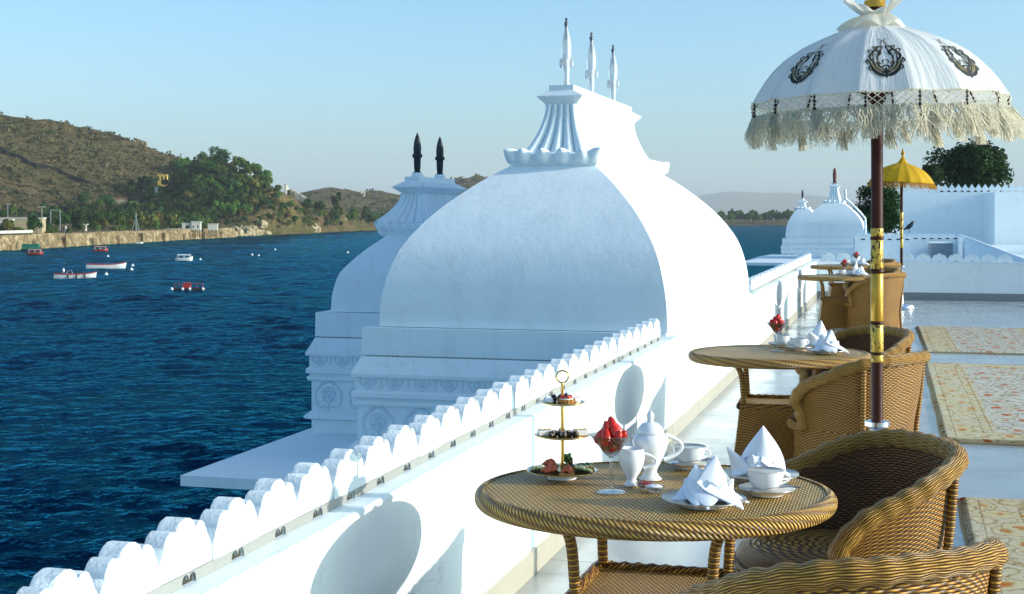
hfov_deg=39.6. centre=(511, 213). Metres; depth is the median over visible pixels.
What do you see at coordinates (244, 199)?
hillside tree
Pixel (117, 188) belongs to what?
slope tree
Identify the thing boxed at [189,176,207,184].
hillside tree
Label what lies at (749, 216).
shore tree
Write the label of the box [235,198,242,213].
hillside tree
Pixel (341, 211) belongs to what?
shore tree
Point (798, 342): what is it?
teacup
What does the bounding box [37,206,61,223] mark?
lakeside tree
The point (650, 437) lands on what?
teapot
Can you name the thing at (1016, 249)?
roof ledge
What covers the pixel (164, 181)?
slope tree
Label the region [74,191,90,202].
lakeside tree
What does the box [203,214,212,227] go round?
lakeside tree
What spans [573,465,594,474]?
canape
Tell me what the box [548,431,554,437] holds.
chocolate
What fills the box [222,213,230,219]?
lakeside tree
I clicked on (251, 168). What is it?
hillside tree
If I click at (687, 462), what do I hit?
teaspoon
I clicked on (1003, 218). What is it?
palace tower
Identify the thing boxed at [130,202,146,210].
lakeside tree
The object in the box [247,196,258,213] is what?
hillside tree
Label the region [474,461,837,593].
wicker table
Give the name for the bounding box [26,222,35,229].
lakeside bush
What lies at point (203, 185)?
hillside tree
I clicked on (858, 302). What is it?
wicker chair
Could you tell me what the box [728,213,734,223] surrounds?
shore tree
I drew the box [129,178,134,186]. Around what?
slope tree
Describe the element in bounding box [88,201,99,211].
lakeside tree
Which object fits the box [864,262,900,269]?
wicker chair
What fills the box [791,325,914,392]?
wicker chair
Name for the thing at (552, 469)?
canape
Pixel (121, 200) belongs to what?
hill house
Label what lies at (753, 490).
teaspoon
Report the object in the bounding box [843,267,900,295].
wicker chair
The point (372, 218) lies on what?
shore tree
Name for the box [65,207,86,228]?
lakeside tree
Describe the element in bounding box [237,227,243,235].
shore rock
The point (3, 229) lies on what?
embankment bush
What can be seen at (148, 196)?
hillside tree
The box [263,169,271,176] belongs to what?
hillside tree
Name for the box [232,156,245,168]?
hillside tree
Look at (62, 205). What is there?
lakeside tree
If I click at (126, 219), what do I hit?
lakeside tree
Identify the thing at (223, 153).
hilltop tree
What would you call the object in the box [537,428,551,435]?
layer cake
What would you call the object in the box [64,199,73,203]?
lakeside tree
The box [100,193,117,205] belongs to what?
lakeside tree
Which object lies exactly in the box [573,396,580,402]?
meringue
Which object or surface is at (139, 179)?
hillside tree
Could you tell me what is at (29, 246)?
canopy boat
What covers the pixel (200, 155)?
hillside tree
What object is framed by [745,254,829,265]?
eave slab
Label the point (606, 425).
strawberry
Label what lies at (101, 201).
lakeside tree
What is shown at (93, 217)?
lakeside tree
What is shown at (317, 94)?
sky
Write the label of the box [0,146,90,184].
hill wall
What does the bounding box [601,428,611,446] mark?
strawberry
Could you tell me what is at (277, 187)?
hillside bush
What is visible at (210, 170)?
hillside tree
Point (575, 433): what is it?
chocolate
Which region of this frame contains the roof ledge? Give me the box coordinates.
[991,245,1023,253]
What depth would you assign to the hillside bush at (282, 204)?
815.37 m
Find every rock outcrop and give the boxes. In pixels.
[239,225,265,235]
[259,220,267,227]
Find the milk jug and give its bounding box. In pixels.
[618,446,656,486]
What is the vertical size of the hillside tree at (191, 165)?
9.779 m
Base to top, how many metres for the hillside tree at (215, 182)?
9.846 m
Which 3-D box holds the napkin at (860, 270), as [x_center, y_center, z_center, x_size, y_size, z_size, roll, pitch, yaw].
[4.316,0.704,17.499,0.190,0.125,0.195,0,0,-14]
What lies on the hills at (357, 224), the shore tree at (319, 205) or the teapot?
the shore tree at (319, 205)
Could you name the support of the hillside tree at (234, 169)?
on the hills at (357, 224)
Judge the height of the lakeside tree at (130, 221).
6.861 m
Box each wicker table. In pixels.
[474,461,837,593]
[688,345,870,460]
[797,274,870,330]
[810,264,870,295]
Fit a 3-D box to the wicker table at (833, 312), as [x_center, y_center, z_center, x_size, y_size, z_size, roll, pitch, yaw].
[4.040,1.133,17.600,1.004,0.724,0.908,0,0,10]
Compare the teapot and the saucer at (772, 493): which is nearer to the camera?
the saucer at (772, 493)
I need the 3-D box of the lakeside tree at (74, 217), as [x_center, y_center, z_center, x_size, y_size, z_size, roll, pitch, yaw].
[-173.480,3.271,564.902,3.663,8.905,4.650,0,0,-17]
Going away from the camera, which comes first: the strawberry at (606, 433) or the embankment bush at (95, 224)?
the strawberry at (606, 433)
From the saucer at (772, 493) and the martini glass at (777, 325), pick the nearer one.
the saucer at (772, 493)
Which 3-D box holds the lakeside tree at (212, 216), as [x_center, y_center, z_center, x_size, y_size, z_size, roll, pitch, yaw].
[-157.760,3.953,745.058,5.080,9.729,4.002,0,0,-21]
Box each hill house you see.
[112,197,127,205]
[157,174,168,186]
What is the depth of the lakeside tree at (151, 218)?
620.82 m
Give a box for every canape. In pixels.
[530,465,546,472]
[538,464,559,476]
[542,458,558,466]
[559,464,574,475]
[564,453,573,467]
[572,462,593,468]
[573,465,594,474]
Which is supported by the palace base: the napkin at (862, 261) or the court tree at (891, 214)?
the court tree at (891, 214)
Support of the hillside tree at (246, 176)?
on the hills at (357, 224)
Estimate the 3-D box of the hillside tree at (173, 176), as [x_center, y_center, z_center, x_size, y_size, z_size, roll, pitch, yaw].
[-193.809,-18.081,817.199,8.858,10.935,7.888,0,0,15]
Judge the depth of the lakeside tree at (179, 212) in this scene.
669.22 m
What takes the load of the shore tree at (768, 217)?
on the hills at (357, 224)
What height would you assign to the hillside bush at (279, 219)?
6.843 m
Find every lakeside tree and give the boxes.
[5,207,17,216]
[17,206,25,216]
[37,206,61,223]
[39,201,48,211]
[54,212,70,230]
[59,203,65,210]
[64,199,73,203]
[64,203,75,211]
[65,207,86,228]
[71,211,78,230]
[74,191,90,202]
[76,210,84,231]
[85,210,105,224]
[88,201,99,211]
[96,197,104,205]
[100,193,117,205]
[100,210,116,230]
[106,203,112,210]
[113,215,125,225]
[115,207,136,229]
[121,215,128,230]
[127,217,134,226]
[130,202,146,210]
[134,215,143,229]
[146,214,157,223]
[154,210,164,220]
[161,211,174,227]
[166,213,177,222]
[173,209,186,220]
[181,215,188,222]
[187,212,193,222]
[190,212,201,218]
[194,216,204,221]
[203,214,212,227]
[208,212,215,223]
[213,210,221,220]
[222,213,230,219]
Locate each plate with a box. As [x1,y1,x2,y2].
[661,490,746,509]
[723,467,798,482]
[806,348,847,353]
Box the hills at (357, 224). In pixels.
[0,114,788,234]
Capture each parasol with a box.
[744,0,1023,430]
[867,149,937,308]
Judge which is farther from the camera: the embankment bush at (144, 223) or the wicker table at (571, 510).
the embankment bush at (144, 223)
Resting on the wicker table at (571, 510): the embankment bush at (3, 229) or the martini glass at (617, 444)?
the martini glass at (617, 444)
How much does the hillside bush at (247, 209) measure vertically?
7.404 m
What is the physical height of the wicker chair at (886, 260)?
0.807 m
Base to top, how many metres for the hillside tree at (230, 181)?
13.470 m
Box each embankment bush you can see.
[2,220,13,233]
[2,221,12,234]
[46,221,51,229]
[71,220,82,232]
[82,221,92,227]
[93,222,100,227]
[99,219,108,230]
[140,220,148,229]
[153,220,160,229]
[158,220,166,229]
[168,220,175,225]
[224,219,231,227]
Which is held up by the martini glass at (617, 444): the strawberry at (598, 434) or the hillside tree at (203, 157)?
the strawberry at (598, 434)
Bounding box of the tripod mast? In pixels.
[132,213,139,230]
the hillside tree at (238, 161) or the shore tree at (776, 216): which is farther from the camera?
the shore tree at (776, 216)
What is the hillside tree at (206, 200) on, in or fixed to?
on the hills at (357, 224)
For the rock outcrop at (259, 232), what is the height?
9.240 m
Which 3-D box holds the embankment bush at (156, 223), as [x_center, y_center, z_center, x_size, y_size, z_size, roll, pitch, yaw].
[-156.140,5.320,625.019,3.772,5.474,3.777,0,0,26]
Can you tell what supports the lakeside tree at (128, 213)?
on the hills at (357, 224)
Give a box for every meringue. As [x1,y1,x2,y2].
[544,396,553,402]
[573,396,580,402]
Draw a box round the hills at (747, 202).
[696,192,899,214]
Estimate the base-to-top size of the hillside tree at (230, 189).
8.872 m
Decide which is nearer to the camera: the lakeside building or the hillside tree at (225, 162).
the lakeside building
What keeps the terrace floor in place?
on the palace base
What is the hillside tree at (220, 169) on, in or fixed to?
on the hills at (357, 224)
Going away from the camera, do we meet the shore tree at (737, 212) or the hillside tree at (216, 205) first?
the hillside tree at (216, 205)
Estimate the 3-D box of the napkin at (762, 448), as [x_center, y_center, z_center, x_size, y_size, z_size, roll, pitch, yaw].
[0.724,0.690,4.120,0.192,0.148,0.146,0,0,24]
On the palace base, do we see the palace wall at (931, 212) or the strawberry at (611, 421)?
the palace wall at (931, 212)
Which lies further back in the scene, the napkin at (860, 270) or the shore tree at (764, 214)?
the shore tree at (764, 214)
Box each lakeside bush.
[0,218,13,233]
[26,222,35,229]
[27,215,37,230]
[30,218,43,233]
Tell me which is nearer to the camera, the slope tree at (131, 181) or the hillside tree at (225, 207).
the hillside tree at (225, 207)
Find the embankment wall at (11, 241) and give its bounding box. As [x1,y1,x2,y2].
[0,227,235,250]
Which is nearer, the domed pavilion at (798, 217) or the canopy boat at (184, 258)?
the domed pavilion at (798, 217)
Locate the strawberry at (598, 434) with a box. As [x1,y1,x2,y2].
[594,429,601,443]
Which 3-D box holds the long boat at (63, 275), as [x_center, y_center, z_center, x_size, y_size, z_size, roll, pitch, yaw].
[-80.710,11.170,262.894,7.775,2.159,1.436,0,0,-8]
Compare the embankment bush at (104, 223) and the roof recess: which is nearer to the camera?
the roof recess
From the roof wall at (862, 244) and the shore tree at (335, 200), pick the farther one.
the shore tree at (335, 200)
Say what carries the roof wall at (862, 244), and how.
on the palace base
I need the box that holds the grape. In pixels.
[551,393,556,401]
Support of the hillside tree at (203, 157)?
on the hills at (357, 224)
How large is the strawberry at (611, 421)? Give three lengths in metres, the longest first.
0.045 x 0.029 x 0.028 m
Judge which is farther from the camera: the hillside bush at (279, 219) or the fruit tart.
the hillside bush at (279, 219)
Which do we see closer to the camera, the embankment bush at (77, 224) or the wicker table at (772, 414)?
the wicker table at (772, 414)
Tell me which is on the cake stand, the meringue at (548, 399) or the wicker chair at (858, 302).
the meringue at (548, 399)
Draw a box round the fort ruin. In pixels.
[134,138,146,145]
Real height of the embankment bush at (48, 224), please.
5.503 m
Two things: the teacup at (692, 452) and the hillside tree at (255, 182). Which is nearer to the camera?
the teacup at (692, 452)
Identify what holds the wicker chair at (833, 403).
on the terrace floor
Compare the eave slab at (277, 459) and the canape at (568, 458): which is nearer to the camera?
the canape at (568, 458)
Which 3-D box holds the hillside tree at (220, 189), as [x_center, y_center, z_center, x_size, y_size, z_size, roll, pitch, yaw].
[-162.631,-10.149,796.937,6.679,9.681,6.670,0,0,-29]
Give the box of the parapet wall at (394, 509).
[16,253,816,593]
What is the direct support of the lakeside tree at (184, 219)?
on the hills at (357, 224)
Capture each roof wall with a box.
[854,233,910,261]
[907,233,957,256]
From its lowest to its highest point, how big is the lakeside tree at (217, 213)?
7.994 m
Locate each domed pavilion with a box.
[304,133,465,433]
[349,18,748,448]
[780,189,812,254]
[796,168,863,258]
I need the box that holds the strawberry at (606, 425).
[601,422,609,433]
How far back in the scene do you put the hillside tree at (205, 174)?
813.88 m
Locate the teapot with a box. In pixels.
[625,411,683,480]
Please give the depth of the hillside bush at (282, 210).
809.10 m
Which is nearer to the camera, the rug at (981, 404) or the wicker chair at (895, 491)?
the wicker chair at (895, 491)
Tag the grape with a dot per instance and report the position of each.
(554, 396)
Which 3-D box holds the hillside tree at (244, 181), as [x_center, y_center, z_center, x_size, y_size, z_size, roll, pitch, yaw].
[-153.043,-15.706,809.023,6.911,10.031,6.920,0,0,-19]
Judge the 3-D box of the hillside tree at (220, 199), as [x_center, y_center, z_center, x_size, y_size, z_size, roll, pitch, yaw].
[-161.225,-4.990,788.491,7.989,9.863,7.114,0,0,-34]
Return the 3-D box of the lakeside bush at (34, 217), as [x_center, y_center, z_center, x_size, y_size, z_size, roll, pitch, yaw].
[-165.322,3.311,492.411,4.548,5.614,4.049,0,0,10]
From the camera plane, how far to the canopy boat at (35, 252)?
412.99 m
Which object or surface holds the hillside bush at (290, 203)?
on the hills at (357, 224)
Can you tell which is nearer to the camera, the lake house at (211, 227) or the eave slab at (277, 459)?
the eave slab at (277, 459)
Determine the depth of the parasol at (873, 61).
5.43 m
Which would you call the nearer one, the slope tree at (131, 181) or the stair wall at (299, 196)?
the slope tree at (131, 181)
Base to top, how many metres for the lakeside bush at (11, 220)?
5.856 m
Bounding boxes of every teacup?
[673,443,710,462]
[746,466,790,489]
[773,335,791,343]
[790,338,808,346]
[846,270,854,273]
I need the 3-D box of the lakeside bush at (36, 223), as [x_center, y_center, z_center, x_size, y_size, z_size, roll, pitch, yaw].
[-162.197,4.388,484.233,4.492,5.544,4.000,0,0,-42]
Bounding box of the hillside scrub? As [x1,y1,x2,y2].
[0,111,486,215]
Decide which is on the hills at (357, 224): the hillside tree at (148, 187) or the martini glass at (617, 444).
the hillside tree at (148, 187)
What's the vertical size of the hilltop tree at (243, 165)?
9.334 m
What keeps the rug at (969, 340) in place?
on the terrace floor
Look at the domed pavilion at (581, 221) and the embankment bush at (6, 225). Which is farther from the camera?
the embankment bush at (6, 225)
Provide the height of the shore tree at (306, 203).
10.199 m
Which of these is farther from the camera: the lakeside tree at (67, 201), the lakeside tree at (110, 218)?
the lakeside tree at (67, 201)
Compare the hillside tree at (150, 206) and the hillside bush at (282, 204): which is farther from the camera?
the hillside bush at (282, 204)
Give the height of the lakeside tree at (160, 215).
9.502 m
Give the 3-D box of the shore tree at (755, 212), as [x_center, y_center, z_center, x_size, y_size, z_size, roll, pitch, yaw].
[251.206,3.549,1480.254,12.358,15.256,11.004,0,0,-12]
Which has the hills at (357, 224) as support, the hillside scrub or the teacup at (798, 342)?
the hillside scrub
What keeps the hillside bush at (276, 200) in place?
on the hills at (357, 224)
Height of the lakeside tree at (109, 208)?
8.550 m
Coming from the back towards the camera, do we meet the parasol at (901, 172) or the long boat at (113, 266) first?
the long boat at (113, 266)
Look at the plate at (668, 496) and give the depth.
3.70 m
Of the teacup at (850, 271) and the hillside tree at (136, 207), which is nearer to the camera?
the teacup at (850, 271)
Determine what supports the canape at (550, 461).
on the cake stand
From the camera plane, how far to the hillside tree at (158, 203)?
790.39 m
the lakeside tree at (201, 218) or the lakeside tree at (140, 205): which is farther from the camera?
the lakeside tree at (140, 205)
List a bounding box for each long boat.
[54,268,96,278]
[86,262,126,268]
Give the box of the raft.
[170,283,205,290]
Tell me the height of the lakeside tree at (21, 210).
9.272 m
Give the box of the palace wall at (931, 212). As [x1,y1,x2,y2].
[903,184,993,241]
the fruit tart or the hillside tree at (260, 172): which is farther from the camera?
the hillside tree at (260, 172)
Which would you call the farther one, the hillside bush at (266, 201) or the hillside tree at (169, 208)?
the hillside bush at (266, 201)
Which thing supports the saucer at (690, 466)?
on the wicker table at (571, 510)
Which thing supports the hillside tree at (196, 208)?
on the hills at (357, 224)
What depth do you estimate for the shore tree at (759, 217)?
1440.63 m
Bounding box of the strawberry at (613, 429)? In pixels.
[609,425,619,437]
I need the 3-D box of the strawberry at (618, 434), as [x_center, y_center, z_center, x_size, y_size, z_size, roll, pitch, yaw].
[0.291,0.617,3.914,0.028,0.044,0.029,19,18,7]
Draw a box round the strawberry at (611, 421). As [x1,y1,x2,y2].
[607,416,617,427]
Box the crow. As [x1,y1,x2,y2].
[903,221,914,232]
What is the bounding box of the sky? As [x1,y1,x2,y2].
[0,0,1023,202]
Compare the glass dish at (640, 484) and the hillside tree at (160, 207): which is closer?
the glass dish at (640, 484)
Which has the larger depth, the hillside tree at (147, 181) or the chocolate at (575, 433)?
the hillside tree at (147, 181)
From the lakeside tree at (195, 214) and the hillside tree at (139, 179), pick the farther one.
the hillside tree at (139, 179)
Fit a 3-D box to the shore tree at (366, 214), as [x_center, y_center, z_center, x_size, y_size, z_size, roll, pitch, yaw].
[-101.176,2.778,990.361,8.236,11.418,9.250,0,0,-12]
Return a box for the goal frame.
[50,210,60,230]
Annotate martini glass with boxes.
[589,432,632,494]
[766,322,787,350]
[840,263,848,275]
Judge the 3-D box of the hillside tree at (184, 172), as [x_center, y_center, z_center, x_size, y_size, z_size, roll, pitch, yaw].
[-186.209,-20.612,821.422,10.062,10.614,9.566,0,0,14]
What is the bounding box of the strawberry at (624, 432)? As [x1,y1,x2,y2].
[622,430,626,436]
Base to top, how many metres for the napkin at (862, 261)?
0.125 m
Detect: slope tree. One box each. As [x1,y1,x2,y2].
[114,184,120,194]
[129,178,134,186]
[161,179,169,187]
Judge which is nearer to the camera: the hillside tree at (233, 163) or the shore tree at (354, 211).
the hillside tree at (233, 163)
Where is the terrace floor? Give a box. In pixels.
[515,298,1023,593]
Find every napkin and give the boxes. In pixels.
[672,455,748,509]
[726,426,790,477]
[806,321,826,346]
[814,330,848,352]
[854,265,869,274]
[857,257,868,263]
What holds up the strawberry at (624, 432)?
in the martini glass at (617, 444)
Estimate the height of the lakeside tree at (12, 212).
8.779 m
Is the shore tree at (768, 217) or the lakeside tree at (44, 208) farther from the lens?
the shore tree at (768, 217)
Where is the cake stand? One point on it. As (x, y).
(558, 477)
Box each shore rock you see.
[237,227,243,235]
[247,227,255,235]
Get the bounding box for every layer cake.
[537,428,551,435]
[573,428,587,435]
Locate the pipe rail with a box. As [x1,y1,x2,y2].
[843,190,866,233]
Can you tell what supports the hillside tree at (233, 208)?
on the hills at (357, 224)
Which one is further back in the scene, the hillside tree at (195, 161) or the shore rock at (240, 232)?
the hillside tree at (195, 161)
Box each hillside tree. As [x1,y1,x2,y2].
[130,204,139,210]
[137,175,148,184]
[143,176,152,185]
[144,202,156,212]
[145,185,154,192]
[145,191,153,199]
[155,198,163,206]
[156,205,168,213]
[167,204,178,210]
[169,173,182,183]
[171,159,187,170]
[180,168,196,178]
[182,189,194,201]
[188,163,196,171]
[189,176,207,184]
[189,185,207,197]
[191,156,201,164]
[191,203,200,213]
[193,180,209,191]
[195,168,204,174]
[196,151,213,158]
[199,161,212,170]
[201,155,211,160]
[201,171,208,183]
[201,197,211,206]
[205,164,217,174]
[205,176,213,186]
[207,158,218,164]
[209,183,226,196]
[210,180,219,189]
[211,188,217,197]
[211,200,223,218]
[212,154,221,163]
[213,175,222,182]
[215,165,226,174]
[215,191,229,201]
[216,196,228,203]
[218,187,226,195]
[219,156,227,165]
[219,175,239,188]
[220,202,231,218]
[226,186,235,193]
[227,162,236,170]
[227,204,238,219]
[230,164,237,172]
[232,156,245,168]
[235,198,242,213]
[239,173,252,180]
[239,177,248,186]
[240,193,248,203]
[244,163,256,179]
[244,202,251,215]
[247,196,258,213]
[250,177,262,186]
[251,190,261,205]
[252,162,262,169]
[253,194,262,209]
[254,170,264,175]
[260,179,270,189]
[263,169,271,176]
[264,175,273,188]
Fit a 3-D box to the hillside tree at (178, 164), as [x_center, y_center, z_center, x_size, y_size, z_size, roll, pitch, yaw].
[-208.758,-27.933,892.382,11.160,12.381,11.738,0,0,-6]
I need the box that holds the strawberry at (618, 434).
[613,430,622,437]
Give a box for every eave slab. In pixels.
[180,428,357,489]
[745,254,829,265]
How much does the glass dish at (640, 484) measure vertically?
0.022 m
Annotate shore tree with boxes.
[301,198,312,209]
[314,201,325,209]
[326,210,338,226]
[331,192,341,208]
[331,207,343,214]
[346,212,355,224]
[348,209,357,221]
[361,209,371,223]
[366,214,376,222]
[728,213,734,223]
[732,210,742,222]
[744,212,753,223]
[749,210,757,222]
[756,215,762,223]
[760,211,769,222]
[765,214,772,220]
[774,213,781,222]
[780,211,790,222]
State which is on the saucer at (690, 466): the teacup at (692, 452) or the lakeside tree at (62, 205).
the teacup at (692, 452)
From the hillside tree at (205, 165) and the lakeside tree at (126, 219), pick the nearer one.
the lakeside tree at (126, 219)
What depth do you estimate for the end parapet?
24.63 m
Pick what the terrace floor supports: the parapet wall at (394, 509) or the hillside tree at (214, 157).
the parapet wall at (394, 509)
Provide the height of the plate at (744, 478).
0.021 m
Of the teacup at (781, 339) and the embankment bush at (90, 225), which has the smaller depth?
the teacup at (781, 339)
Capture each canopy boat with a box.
[21,244,40,250]
[26,249,42,254]
[92,246,107,250]
[175,254,192,260]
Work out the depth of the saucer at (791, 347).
7.98 m
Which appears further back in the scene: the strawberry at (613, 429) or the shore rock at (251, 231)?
the shore rock at (251, 231)
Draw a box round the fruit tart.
[557,393,574,403]
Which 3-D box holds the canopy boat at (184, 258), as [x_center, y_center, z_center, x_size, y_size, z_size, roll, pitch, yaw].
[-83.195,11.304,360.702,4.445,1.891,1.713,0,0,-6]
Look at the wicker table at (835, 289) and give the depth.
20.90 m
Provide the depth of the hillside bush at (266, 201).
797.47 m
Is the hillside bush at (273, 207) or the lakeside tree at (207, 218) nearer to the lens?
the lakeside tree at (207, 218)
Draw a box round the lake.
[0,215,870,593]
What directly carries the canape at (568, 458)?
on the cake stand
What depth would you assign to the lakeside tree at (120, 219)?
594.51 m
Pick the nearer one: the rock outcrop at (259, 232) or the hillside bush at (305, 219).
the rock outcrop at (259, 232)
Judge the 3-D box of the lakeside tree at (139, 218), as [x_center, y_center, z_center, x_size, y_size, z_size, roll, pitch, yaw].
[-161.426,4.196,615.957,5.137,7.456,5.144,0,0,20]
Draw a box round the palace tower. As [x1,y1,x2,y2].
[983,184,1023,244]
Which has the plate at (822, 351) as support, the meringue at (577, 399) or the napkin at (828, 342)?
the napkin at (828, 342)
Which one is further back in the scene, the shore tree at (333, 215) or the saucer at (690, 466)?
the shore tree at (333, 215)
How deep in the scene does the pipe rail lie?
49.47 m
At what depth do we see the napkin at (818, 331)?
8.18 m
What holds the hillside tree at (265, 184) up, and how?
on the hills at (357, 224)
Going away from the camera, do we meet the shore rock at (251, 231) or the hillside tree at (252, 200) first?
the shore rock at (251, 231)
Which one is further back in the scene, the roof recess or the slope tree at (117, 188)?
the slope tree at (117, 188)
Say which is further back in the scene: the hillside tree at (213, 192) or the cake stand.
the hillside tree at (213, 192)
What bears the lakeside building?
on the hills at (357, 224)
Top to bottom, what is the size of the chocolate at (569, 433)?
0.021 m
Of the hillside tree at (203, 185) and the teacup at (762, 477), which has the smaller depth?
the teacup at (762, 477)
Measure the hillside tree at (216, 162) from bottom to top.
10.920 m
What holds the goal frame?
on the hills at (357, 224)
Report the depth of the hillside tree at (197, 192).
793.19 m
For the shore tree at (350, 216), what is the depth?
952.69 m
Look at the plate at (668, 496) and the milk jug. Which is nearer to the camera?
the plate at (668, 496)
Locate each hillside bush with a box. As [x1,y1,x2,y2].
[236,207,244,219]
[241,216,247,223]
[243,206,251,217]
[262,198,271,209]
[269,204,276,210]
[271,197,279,206]
[274,185,281,191]
[277,216,283,224]
[278,207,285,216]
[279,202,287,208]
[287,200,293,206]
[293,215,298,223]
[301,216,308,225]
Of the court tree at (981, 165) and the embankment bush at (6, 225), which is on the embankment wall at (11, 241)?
the embankment bush at (6, 225)
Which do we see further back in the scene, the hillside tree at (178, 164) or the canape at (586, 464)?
the hillside tree at (178, 164)
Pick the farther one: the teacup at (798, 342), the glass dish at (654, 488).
the teacup at (798, 342)
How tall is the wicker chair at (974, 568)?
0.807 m
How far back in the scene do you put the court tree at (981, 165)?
178.49 m
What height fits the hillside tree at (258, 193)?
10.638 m
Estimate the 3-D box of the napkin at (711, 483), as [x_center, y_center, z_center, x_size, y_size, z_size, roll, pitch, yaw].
[0.528,0.704,3.741,0.190,0.125,0.195,0,0,26]
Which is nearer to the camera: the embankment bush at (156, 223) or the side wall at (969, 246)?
the side wall at (969, 246)
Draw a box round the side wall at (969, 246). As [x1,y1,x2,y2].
[956,234,1023,262]
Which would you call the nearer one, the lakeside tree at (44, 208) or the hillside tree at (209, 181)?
the lakeside tree at (44, 208)
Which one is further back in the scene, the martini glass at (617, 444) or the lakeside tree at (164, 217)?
the lakeside tree at (164, 217)
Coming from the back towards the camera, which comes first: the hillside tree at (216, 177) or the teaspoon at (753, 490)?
the hillside tree at (216, 177)
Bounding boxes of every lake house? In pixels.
[181,223,190,228]
[191,221,201,236]
[208,224,217,236]
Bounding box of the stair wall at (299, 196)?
[284,182,305,201]
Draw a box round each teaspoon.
[671,460,707,463]
[749,486,800,491]
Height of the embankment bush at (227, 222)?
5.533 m
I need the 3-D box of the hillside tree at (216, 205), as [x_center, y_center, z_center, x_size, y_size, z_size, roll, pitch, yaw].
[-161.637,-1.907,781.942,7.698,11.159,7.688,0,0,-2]
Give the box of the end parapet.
[817,253,1023,301]
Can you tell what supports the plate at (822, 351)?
on the wicker table at (772, 414)
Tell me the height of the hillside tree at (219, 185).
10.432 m
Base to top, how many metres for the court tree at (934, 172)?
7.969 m
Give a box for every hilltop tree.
[208,146,230,160]
[239,160,250,168]
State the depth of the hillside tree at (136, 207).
782.53 m
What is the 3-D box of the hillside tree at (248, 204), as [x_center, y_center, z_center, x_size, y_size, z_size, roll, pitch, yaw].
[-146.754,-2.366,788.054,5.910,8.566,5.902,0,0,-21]
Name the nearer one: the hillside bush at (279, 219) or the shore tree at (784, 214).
the hillside bush at (279, 219)
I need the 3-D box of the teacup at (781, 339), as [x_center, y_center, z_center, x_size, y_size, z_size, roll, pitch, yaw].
[1.560,0.735,8.230,0.100,0.059,0.100,0,0,36]
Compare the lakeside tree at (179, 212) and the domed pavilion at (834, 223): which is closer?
the domed pavilion at (834, 223)
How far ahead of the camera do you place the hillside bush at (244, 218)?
779.58 m
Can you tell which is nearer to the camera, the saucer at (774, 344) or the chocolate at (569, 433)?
the chocolate at (569, 433)
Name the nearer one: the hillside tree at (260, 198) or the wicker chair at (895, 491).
the wicker chair at (895, 491)
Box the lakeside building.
[0,217,46,232]
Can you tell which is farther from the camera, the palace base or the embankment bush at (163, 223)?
the embankment bush at (163, 223)
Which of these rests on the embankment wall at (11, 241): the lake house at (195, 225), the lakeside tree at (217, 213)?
the lake house at (195, 225)
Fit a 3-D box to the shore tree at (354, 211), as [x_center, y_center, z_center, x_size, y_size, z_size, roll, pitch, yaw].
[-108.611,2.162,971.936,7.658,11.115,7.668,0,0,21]
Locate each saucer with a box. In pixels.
[664,457,709,469]
[738,482,795,497]
[768,342,791,346]
[785,345,812,350]
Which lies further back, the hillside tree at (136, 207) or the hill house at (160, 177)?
the hill house at (160, 177)
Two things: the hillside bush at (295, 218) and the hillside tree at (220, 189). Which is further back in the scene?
the hillside bush at (295, 218)
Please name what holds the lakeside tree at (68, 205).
on the hills at (357, 224)
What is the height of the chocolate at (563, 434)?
0.022 m
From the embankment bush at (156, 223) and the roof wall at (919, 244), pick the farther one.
the embankment bush at (156, 223)
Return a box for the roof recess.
[927,241,954,257]
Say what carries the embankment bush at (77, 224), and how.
on the embankment wall at (11, 241)
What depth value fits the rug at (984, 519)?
6.72 m
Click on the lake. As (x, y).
(128, 397)
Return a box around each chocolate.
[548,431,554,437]
[560,431,566,437]
[566,430,571,436]
[572,430,578,436]
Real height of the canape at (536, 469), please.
0.022 m
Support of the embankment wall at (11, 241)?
on the hills at (357, 224)
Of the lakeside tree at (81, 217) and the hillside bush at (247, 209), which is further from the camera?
the hillside bush at (247, 209)
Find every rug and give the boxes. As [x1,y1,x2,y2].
[915,326,1023,354]
[925,362,1023,445]
[957,497,1023,593]
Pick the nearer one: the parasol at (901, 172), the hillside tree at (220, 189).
the parasol at (901, 172)
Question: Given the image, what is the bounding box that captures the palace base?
[887,224,1023,261]
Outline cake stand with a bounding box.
[526,370,597,480]
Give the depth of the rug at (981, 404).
11.21 m
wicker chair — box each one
[678,539,1008,593]
[734,428,968,571]
[787,350,930,457]
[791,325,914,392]
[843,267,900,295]
[844,272,906,328]
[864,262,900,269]
[866,259,895,264]
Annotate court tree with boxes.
[853,182,899,234]
[922,138,1014,191]
[922,163,944,191]
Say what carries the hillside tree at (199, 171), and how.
on the hills at (357, 224)
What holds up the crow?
on the palace base
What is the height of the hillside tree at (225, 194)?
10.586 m
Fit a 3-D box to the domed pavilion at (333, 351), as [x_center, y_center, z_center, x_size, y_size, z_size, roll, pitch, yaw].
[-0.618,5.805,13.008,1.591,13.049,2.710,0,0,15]
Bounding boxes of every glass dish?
[635,481,653,488]
[644,483,664,492]
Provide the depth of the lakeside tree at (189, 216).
687.63 m
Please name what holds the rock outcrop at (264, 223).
on the hills at (357, 224)
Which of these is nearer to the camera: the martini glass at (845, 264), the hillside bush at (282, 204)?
the martini glass at (845, 264)
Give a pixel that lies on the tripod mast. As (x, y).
(135, 222)
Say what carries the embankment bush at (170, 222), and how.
on the embankment wall at (11, 241)
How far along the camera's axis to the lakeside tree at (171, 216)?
657.63 m

